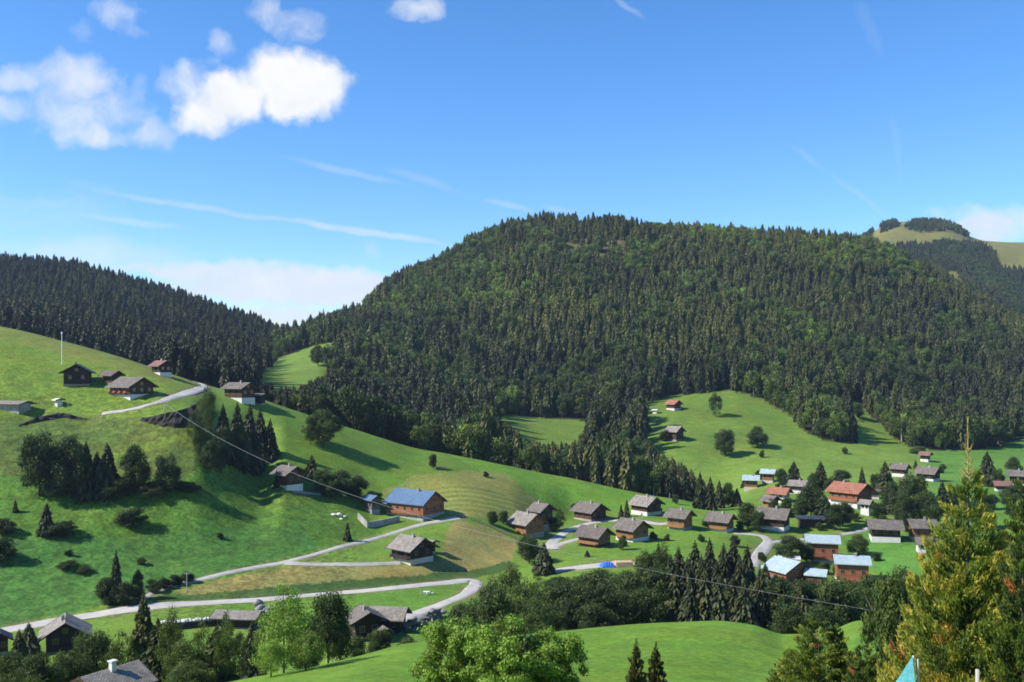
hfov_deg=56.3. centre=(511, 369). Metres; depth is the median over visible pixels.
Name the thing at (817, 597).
broadleaf tree
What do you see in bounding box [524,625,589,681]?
broadleaf tree
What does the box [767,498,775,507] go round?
bush
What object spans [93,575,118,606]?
bush
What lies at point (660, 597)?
broadleaf tree
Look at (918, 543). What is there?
house
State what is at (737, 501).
spruce tree
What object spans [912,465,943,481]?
chalet
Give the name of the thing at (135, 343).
spruce tree
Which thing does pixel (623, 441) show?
broadleaf tree
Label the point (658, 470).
broadleaf tree
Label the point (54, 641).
window
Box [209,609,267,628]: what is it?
barn
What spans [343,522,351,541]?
spruce tree
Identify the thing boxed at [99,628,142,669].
broadleaf tree
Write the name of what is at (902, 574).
broadleaf tree
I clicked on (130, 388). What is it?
chalet
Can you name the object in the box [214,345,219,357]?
spruce tree
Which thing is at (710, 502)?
spruce tree
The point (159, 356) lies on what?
spruce tree
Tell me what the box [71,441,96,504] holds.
spruce tree
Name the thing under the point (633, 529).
chalet
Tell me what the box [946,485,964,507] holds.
broadleaf tree
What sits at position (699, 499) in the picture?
spruce tree
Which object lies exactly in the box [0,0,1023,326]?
sky
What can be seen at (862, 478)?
spruce tree
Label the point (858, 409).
broadleaf tree
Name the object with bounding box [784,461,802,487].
spruce tree
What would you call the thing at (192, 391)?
road
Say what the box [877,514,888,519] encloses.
broadleaf tree
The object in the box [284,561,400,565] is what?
gravel path
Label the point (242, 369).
spruce tree
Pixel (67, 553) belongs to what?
bush
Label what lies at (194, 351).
spruce tree
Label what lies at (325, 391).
broadleaf tree
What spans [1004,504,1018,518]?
broadleaf tree
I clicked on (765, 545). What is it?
lane
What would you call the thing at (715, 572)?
spruce tree
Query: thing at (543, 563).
spruce tree
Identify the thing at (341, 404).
broadleaf tree
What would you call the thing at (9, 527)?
bush
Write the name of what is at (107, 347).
spruce tree
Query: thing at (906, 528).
broadleaf tree
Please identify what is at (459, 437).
broadleaf tree
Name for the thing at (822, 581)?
broadleaf tree
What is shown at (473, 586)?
road
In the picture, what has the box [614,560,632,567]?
timber stack
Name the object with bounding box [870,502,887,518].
broadleaf tree
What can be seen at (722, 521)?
chalet
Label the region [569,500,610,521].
chalet
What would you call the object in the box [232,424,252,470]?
broadleaf tree
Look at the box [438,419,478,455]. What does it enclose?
broadleaf tree
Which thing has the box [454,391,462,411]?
spruce tree
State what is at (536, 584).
broadleaf tree
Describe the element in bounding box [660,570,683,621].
spruce tree
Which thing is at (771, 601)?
spruce tree
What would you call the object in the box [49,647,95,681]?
broadleaf tree
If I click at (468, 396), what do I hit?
spruce tree
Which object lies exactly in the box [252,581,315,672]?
broadleaf tree
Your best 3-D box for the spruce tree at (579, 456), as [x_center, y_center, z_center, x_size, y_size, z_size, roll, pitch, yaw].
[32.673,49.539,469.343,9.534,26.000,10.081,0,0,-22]
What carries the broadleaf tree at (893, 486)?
on the ground
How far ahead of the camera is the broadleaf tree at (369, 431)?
462.71 m
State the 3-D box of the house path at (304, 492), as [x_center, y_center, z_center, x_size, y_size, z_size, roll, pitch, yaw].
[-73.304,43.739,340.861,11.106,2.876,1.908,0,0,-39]
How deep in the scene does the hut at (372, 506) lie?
344.28 m
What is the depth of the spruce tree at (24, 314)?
651.14 m
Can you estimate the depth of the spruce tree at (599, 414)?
622.04 m
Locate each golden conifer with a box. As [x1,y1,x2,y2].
[766,663,787,681]
[768,611,867,681]
[841,644,882,681]
[874,417,1022,681]
[975,531,1023,681]
[980,477,1023,621]
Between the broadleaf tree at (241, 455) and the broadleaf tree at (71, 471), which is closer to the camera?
the broadleaf tree at (71, 471)
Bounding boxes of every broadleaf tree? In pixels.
[0,649,23,681]
[0,671,22,681]
[13,649,66,681]
[15,429,64,496]
[20,674,43,681]
[44,432,92,497]
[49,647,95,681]
[68,628,94,678]
[72,625,120,673]
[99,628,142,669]
[117,443,152,493]
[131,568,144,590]
[152,452,182,495]
[153,601,186,681]
[160,636,212,681]
[165,662,205,681]
[169,657,218,681]
[184,409,205,448]
[191,619,211,652]
[195,383,220,439]
[199,439,221,472]
[211,424,233,473]
[230,631,255,679]
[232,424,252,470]
[248,640,293,676]
[249,439,260,464]
[251,618,276,674]
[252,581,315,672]
[285,599,312,669]
[286,612,322,669]
[287,627,326,670]
[295,389,327,409]
[300,415,319,444]
[305,408,344,446]
[306,587,352,662]
[308,343,323,365]
[309,384,337,409]
[311,467,338,494]
[319,479,341,498]
[325,469,358,497]
[329,620,355,660]
[332,384,370,428]
[343,475,369,498]
[345,635,367,657]
[351,397,370,433]
[353,393,383,432]
[363,490,382,501]
[365,626,391,652]
[383,403,415,444]
[392,635,416,646]
[406,615,486,681]
[428,453,436,466]
[431,413,442,424]
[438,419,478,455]
[444,601,467,631]
[449,417,479,428]
[454,422,487,453]
[458,597,491,630]
[460,399,491,414]
[462,613,566,681]
[463,410,482,422]
[470,405,485,416]
[473,584,522,634]
[474,573,508,623]
[485,435,512,464]
[486,511,499,524]
[494,561,526,615]
[497,510,508,523]
[507,576,543,634]
[515,588,556,633]
[516,535,540,563]
[520,573,552,606]
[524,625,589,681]
[535,598,571,632]
[538,581,581,631]
[543,575,572,589]
[548,517,560,531]
[550,579,585,588]
[553,507,566,526]
[557,591,596,629]
[567,567,618,590]
[568,580,592,627]
[571,601,610,628]
[580,574,632,623]
[601,446,611,460]
[601,591,639,625]
[605,569,642,591]
[613,572,644,596]
[615,594,640,624]
[620,437,635,455]
[624,586,670,623]
[632,549,655,577]
[633,458,654,493]
[640,566,672,606]
[642,455,666,495]
[645,587,665,611]
[652,538,676,570]
[671,494,679,502]
[708,392,722,415]
[713,428,735,456]
[722,482,735,506]
[728,535,740,544]
[737,502,756,528]
[745,425,768,447]
[748,578,769,598]
[749,509,766,531]
[765,574,792,619]
[767,601,804,633]
[772,535,806,558]
[774,468,786,484]
[776,577,818,611]
[780,497,792,508]
[791,579,820,590]
[793,500,808,514]
[795,481,824,514]
[798,602,847,633]
[799,541,815,563]
[801,398,831,423]
[807,473,820,485]
[809,584,849,625]
[811,575,863,627]
[816,578,828,587]
[822,478,836,489]
[823,503,843,527]
[829,469,851,481]
[837,499,854,526]
[843,577,874,621]
[846,532,870,554]
[853,403,865,417]
[857,573,885,618]
[859,564,919,681]
[869,473,878,487]
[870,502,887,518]
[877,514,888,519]
[878,480,899,506]
[890,565,922,616]
[892,492,913,522]
[895,471,929,512]
[904,525,908,532]
[909,489,945,521]
[939,464,946,471]
[942,413,975,434]
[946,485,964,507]
[969,490,997,524]
[988,494,999,509]
[990,468,1004,482]
[998,485,1022,506]
[1004,456,1023,477]
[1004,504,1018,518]
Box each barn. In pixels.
[97,371,125,383]
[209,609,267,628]
[346,604,389,640]
[368,605,411,633]
[664,426,686,441]
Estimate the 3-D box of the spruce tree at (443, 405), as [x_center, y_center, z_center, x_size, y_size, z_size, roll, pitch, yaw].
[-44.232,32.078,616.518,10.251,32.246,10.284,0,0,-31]
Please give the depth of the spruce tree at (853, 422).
663.48 m
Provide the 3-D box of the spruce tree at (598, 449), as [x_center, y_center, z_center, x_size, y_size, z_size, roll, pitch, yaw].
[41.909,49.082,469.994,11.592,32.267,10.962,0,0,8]
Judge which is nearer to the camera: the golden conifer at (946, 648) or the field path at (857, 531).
the golden conifer at (946, 648)
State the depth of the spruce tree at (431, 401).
611.55 m
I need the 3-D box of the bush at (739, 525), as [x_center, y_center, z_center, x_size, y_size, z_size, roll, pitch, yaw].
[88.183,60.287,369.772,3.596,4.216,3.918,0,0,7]
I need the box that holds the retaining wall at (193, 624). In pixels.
[178,619,216,628]
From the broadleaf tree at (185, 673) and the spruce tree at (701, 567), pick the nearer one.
the broadleaf tree at (185, 673)
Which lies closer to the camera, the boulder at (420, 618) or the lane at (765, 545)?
the boulder at (420, 618)
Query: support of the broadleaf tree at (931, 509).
on the ground
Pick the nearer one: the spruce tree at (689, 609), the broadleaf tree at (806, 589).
the spruce tree at (689, 609)
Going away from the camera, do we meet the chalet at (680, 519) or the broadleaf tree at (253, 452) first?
the broadleaf tree at (253, 452)
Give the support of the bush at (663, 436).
on the ground
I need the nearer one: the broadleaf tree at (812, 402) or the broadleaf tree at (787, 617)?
the broadleaf tree at (787, 617)
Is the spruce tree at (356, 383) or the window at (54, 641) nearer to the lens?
the window at (54, 641)
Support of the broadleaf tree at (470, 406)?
on the ground
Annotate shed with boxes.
[0,401,36,413]
[255,393,268,404]
[373,624,397,641]
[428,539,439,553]
[794,515,825,528]
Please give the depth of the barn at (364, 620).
207.31 m
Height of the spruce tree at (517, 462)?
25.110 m
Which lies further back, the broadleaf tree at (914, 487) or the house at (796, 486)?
the house at (796, 486)
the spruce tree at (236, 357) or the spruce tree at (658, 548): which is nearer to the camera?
the spruce tree at (658, 548)
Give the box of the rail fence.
[460,514,519,538]
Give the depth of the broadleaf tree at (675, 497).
431.99 m
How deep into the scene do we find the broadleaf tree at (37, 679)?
99.96 m
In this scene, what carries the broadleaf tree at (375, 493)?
on the ground
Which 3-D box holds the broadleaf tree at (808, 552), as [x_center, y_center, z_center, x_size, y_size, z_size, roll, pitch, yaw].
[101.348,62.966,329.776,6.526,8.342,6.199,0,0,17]
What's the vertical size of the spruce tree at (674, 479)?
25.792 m
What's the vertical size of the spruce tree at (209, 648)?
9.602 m
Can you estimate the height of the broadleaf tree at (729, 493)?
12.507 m
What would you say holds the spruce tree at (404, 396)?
on the ground
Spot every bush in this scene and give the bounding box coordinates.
[0,517,18,534]
[0,536,17,561]
[33,519,80,536]
[38,474,74,498]
[55,559,78,568]
[64,549,73,556]
[73,564,91,572]
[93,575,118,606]
[101,474,134,496]
[112,506,149,527]
[113,581,145,604]
[135,481,168,497]
[136,557,146,564]
[145,578,161,593]
[158,576,172,588]
[169,575,183,585]
[170,480,201,492]
[181,571,194,581]
[216,532,223,537]
[617,535,626,549]
[649,531,657,538]
[659,429,669,440]
[664,534,669,540]
[697,534,704,541]
[702,516,707,526]
[735,521,743,529]
[757,552,766,560]
[759,449,764,457]
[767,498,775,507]
[815,522,822,530]
[817,561,830,569]
[841,447,847,453]
[851,512,860,521]
[873,552,881,560]
[908,446,925,453]
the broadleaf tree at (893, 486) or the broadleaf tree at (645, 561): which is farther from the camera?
the broadleaf tree at (893, 486)
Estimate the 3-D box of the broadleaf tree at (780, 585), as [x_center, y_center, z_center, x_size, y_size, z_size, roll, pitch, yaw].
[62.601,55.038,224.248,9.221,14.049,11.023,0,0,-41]
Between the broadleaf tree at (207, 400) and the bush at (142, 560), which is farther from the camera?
the broadleaf tree at (207, 400)
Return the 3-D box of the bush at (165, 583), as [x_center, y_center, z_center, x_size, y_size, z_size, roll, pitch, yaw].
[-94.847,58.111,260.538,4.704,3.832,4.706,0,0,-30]
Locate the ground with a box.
[0,221,1023,681]
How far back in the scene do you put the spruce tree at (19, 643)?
189.58 m
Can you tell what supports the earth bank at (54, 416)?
on the ground
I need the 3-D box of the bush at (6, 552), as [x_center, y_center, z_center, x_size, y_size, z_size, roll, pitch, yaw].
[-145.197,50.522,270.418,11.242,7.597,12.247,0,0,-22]
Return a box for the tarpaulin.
[599,561,615,567]
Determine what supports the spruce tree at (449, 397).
on the ground
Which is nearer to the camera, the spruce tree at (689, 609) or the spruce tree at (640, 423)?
the spruce tree at (689, 609)
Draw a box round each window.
[1,641,6,647]
[52,639,58,644]
[62,628,67,633]
[359,626,364,632]
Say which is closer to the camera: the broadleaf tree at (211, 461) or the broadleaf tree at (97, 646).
the broadleaf tree at (97, 646)
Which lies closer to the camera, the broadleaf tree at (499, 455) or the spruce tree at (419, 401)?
the broadleaf tree at (499, 455)
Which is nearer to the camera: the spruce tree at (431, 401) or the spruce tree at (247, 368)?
the spruce tree at (247, 368)
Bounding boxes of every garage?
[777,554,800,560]
[872,489,881,498]
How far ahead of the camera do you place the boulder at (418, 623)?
220.18 m
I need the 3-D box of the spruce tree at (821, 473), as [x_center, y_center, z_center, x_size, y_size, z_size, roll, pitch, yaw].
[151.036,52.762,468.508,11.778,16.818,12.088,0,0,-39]
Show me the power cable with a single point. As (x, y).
(509, 539)
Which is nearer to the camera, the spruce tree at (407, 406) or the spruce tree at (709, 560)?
the spruce tree at (709, 560)
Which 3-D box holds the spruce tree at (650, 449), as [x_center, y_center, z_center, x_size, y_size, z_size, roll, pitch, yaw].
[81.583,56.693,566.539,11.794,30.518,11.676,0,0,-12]
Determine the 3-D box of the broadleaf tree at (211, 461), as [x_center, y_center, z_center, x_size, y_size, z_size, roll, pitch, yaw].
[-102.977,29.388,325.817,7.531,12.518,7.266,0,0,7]
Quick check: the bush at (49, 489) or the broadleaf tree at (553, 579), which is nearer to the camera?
the broadleaf tree at (553, 579)
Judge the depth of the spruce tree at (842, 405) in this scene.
673.06 m
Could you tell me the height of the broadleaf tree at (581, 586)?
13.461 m
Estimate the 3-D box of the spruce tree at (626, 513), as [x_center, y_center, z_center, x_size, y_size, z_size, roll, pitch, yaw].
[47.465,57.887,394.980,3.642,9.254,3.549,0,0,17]
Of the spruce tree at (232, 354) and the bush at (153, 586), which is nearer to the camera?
the bush at (153, 586)
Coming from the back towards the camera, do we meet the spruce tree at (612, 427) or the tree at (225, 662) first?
the spruce tree at (612, 427)
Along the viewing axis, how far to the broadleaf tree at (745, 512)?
370.81 m
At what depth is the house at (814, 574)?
290.43 m
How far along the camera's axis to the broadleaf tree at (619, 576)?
235.27 m
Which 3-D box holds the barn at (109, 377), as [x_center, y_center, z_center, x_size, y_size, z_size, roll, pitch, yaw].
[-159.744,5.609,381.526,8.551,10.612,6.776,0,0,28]
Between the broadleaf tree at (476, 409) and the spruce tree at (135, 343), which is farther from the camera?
the spruce tree at (135, 343)
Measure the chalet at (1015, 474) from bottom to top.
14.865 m
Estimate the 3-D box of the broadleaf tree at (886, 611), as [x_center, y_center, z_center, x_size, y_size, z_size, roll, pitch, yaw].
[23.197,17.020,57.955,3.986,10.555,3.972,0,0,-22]
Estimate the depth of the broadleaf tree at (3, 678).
99.88 m
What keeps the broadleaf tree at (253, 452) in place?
on the ground
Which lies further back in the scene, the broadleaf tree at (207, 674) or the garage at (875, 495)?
the garage at (875, 495)
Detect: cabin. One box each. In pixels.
[664,400,683,410]
[742,473,759,491]
[759,467,776,483]
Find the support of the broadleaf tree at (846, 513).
on the ground
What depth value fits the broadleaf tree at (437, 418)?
565.15 m
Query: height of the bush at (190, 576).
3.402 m
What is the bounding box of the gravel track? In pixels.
[145,516,459,598]
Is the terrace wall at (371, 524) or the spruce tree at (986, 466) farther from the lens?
the spruce tree at (986, 466)
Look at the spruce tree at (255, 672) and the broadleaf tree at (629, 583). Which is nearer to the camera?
the spruce tree at (255, 672)
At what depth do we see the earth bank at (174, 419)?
340.50 m
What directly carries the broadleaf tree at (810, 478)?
on the ground
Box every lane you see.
[552,538,578,546]
[555,561,634,571]
[734,533,772,567]
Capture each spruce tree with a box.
[5,300,12,322]
[11,629,30,661]
[12,500,18,512]
[20,306,31,325]
[22,623,43,655]
[27,306,32,325]
[33,304,41,324]
[35,502,57,537]
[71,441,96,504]
[77,319,83,341]
[90,452,107,500]
[93,442,121,502]
[102,327,111,353]
[109,551,122,605]
[127,592,153,661]
[129,331,138,356]
[142,618,174,681]
[154,336,162,360]
[163,332,172,373]
[171,335,179,369]
[182,344,194,380]
[190,341,199,380]
[200,625,239,681]
[202,350,210,364]
[206,349,217,383]
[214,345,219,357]
[214,404,235,465]
[218,356,232,389]
[219,352,222,365]
[228,347,233,362]
[230,353,240,371]
[231,401,252,473]
[234,359,243,381]
[236,619,265,679]
[237,360,244,380]
[243,353,249,363]
[244,404,264,476]
[245,358,253,383]
[249,348,253,363]
[250,340,259,366]
[250,356,260,371]
[254,360,261,386]
[255,409,269,464]
[264,418,281,467]
[272,470,279,488]
[304,454,317,482]
[327,374,332,386]
[328,372,341,420]
[337,371,343,382]
[342,370,350,387]
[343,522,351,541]
[349,381,359,430]
[353,377,359,387]
[357,376,362,391]
[361,374,367,394]
[370,382,375,394]
[379,383,388,402]
[381,378,387,389]
[387,397,403,444]
[390,383,395,403]
[393,388,404,410]
[401,391,406,404]
[401,397,410,415]
[413,402,419,423]
[416,394,421,413]
[419,385,425,409]
[426,406,432,421]
[429,396,434,405]
[434,398,439,416]
[440,396,445,414]
[445,400,451,419]
[445,412,455,433]
[446,390,453,408]
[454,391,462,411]
[454,400,461,421]
[459,412,470,456]
[462,388,474,413]
[481,385,490,409]
[496,423,511,464]
[510,429,518,466]
[512,429,523,468]
[531,542,556,575]
[565,442,581,479]
[576,445,583,479]
[581,434,600,481]
[583,443,587,463]
[584,550,589,557]
[586,395,596,431]
[588,406,600,432]
[595,438,603,484]
[597,407,603,430]
[599,395,607,431]
[606,411,618,441]
[609,392,621,420]
[610,435,621,466]
[616,439,639,491]
[618,505,623,517]
[623,500,629,517]
[625,639,647,681]
[633,406,638,426]
[634,406,647,445]
[637,390,651,432]
[644,441,655,462]
[647,642,666,681]
[651,541,661,568]
[653,453,659,466]
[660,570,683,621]
[662,554,679,595]
[666,457,678,497]
[673,546,685,578]
[676,578,703,621]
[680,557,697,596]
[688,540,699,577]
[692,473,707,509]
[694,554,707,592]
[695,568,713,620]
[703,538,715,580]
[704,476,717,510]
[705,573,731,621]
[710,560,723,590]
[715,480,725,508]
[717,543,732,589]
[725,575,741,613]
[727,535,739,576]
[730,489,742,506]
[731,578,759,626]
[734,557,749,591]
[741,544,755,587]
[751,566,776,629]
[762,562,770,580]
[768,574,784,618]
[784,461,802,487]
[791,583,812,627]
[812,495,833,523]
[814,461,827,490]
[839,392,845,437]
[841,393,859,442]
[858,467,866,483]
[874,462,894,494]
[885,490,897,514]
[937,480,950,514]
[942,401,952,435]
[953,404,970,449]
[978,451,995,486]
[982,403,1003,447]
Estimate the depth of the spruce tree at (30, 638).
204.31 m
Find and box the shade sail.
[896,655,918,681]
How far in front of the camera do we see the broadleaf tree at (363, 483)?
352.13 m
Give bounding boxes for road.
[1,578,481,631]
[102,380,209,414]
[546,519,666,548]
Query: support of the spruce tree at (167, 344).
on the ground
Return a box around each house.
[70,659,158,681]
[760,555,811,587]
[765,485,793,502]
[786,478,807,493]
[803,534,841,562]
[803,568,828,583]
[824,480,876,508]
[831,553,872,583]
[857,499,874,515]
[912,537,937,553]
[990,481,1012,490]
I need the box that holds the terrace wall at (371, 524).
[358,513,399,527]
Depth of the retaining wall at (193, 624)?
225.08 m
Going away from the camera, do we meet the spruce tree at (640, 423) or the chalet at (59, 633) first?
the chalet at (59, 633)
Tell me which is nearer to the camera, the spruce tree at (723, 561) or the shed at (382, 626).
the shed at (382, 626)
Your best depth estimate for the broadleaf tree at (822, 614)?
188.97 m
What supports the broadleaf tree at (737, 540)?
on the ground
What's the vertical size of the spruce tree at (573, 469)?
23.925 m
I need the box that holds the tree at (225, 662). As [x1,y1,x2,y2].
[212,610,240,681]
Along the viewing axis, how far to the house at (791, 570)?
293.25 m
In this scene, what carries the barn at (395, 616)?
on the ground
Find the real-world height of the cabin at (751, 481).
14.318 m
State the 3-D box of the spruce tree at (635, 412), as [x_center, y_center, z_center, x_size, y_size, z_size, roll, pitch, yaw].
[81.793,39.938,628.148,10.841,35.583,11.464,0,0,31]
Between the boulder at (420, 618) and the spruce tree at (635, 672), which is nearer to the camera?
the spruce tree at (635, 672)
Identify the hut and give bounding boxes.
[51,398,65,406]
[361,494,383,513]
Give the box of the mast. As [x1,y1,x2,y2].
[61,332,62,364]
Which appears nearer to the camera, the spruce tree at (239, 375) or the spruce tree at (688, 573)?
the spruce tree at (688, 573)
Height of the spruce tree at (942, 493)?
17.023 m
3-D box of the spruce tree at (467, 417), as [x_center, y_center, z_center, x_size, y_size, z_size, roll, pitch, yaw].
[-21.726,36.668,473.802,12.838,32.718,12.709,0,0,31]
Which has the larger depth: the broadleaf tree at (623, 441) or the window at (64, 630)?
the broadleaf tree at (623, 441)
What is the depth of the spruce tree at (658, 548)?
253.35 m
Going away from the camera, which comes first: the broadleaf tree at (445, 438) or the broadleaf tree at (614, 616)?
the broadleaf tree at (614, 616)
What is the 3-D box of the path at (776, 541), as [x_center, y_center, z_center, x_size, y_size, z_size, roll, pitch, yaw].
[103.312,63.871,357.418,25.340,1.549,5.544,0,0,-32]
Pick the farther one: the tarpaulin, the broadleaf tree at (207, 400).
the broadleaf tree at (207, 400)
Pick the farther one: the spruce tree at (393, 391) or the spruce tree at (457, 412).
the spruce tree at (393, 391)
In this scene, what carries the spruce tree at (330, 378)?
on the ground
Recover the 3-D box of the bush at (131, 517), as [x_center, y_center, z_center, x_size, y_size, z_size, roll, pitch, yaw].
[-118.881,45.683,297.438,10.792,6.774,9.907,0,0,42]
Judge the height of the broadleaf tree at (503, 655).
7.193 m
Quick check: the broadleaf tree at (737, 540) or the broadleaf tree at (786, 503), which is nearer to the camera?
the broadleaf tree at (737, 540)
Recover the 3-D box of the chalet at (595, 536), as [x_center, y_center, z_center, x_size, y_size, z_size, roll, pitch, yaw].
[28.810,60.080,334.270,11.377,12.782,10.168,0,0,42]
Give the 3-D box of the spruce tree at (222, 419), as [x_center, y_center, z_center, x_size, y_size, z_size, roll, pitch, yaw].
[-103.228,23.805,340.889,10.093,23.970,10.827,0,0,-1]
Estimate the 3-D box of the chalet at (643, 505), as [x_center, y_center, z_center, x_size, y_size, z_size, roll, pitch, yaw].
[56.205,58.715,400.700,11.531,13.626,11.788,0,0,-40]
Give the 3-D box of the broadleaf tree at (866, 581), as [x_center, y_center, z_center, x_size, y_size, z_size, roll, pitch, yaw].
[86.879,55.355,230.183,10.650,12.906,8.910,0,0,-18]
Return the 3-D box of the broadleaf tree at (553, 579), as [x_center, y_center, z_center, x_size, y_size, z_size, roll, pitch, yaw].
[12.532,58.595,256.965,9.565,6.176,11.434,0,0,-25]
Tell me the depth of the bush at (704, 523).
375.01 m
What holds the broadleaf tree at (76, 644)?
on the ground
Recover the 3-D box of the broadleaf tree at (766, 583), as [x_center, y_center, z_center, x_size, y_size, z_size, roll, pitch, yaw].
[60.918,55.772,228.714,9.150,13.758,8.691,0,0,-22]
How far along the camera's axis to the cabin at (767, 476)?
542.86 m
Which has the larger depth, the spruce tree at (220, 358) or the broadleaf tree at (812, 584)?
the spruce tree at (220, 358)
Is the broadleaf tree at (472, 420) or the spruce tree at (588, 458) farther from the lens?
the broadleaf tree at (472, 420)
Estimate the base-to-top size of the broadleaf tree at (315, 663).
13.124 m
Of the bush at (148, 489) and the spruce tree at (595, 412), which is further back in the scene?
the spruce tree at (595, 412)
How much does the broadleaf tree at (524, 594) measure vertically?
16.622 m
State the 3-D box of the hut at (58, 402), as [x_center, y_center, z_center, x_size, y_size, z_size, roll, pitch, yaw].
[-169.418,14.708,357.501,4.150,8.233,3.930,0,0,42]
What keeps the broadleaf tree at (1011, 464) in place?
on the ground
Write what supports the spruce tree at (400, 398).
on the ground
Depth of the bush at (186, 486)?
311.60 m
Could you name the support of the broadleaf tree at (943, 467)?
on the ground
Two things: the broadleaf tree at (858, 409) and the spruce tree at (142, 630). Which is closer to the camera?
the spruce tree at (142, 630)
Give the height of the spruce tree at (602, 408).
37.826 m
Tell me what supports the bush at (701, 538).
on the ground
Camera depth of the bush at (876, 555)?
332.45 m
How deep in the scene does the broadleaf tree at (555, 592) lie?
206.48 m
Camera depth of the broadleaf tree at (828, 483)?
457.06 m
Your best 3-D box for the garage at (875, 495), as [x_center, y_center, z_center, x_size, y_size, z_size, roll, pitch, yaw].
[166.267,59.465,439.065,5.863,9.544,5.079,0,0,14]
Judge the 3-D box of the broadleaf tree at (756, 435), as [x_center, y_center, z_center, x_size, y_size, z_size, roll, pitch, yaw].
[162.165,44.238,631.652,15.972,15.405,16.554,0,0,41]
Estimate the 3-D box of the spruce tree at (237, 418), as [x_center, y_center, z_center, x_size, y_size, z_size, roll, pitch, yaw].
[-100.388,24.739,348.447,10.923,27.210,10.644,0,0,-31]
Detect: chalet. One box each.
[0,628,13,655]
[37,612,91,653]
[58,362,95,386]
[104,377,158,399]
[147,358,175,377]
[219,380,259,404]
[269,463,308,490]
[385,533,439,565]
[506,510,549,537]
[525,500,557,531]
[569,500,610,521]
[573,524,615,547]
[610,517,653,541]
[628,494,665,515]
[662,507,697,530]
[703,511,738,532]
[755,506,793,532]
[758,494,782,507]
[889,462,911,476]
[904,517,940,540]
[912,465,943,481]
[917,451,932,461]
[1006,468,1023,484]
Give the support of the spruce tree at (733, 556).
on the ground
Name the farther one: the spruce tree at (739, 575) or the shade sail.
the spruce tree at (739, 575)
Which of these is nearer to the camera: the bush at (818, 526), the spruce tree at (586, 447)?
the bush at (818, 526)
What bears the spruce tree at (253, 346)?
on the ground
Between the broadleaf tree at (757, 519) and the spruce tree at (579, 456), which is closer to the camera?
the broadleaf tree at (757, 519)
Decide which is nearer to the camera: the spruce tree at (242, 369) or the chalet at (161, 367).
the chalet at (161, 367)
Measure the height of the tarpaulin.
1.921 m
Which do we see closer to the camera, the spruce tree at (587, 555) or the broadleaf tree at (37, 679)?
the broadleaf tree at (37, 679)
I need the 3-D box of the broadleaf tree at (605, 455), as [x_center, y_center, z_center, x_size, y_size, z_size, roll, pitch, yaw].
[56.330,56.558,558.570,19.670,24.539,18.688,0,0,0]
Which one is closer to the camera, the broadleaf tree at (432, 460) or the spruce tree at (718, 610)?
the spruce tree at (718, 610)
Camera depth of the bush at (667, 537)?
343.94 m
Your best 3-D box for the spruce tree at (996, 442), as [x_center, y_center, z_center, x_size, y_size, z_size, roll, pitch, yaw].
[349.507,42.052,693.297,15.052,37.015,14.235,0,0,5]
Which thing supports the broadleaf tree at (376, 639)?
on the ground
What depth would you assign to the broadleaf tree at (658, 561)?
249.76 m
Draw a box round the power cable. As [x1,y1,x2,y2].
[167,405,867,609]
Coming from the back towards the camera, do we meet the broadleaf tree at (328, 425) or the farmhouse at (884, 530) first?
the broadleaf tree at (328, 425)
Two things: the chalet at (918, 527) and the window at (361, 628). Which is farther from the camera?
the chalet at (918, 527)
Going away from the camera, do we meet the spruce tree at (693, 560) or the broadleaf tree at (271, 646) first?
the broadleaf tree at (271, 646)
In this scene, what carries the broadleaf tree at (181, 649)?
on the ground
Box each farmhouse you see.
[383,487,447,521]
[865,519,904,542]
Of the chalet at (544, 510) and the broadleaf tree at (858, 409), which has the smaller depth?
the chalet at (544, 510)
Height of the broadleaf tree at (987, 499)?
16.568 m
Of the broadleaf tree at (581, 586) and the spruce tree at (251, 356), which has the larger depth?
the spruce tree at (251, 356)
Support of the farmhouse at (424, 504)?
on the ground
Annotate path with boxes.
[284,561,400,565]
[292,490,320,494]
[772,538,803,543]
[840,527,868,534]
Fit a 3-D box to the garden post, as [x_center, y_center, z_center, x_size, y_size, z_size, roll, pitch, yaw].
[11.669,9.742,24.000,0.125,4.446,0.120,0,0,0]
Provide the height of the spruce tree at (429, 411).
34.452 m
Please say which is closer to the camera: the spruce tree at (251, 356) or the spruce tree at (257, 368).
the spruce tree at (257, 368)
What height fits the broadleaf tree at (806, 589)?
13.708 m
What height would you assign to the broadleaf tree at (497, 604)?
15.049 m
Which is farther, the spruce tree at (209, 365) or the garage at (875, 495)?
the spruce tree at (209, 365)
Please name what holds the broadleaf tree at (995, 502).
on the ground
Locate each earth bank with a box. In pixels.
[17,413,85,425]
[140,404,203,426]
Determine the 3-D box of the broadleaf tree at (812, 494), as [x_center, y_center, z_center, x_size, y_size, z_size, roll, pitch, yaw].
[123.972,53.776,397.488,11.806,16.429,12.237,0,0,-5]
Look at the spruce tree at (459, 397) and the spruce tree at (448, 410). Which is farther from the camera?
the spruce tree at (459, 397)
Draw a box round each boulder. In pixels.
[403,623,409,628]
[415,621,421,626]
[417,616,425,620]
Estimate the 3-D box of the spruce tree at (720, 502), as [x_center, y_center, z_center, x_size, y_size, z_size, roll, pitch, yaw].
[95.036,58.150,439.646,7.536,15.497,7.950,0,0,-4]
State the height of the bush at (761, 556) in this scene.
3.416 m
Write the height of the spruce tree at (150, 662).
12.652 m
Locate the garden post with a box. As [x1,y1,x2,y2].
[975,669,979,681]
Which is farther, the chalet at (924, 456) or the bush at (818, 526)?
the chalet at (924, 456)
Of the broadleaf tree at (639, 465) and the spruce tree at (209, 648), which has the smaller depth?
the spruce tree at (209, 648)

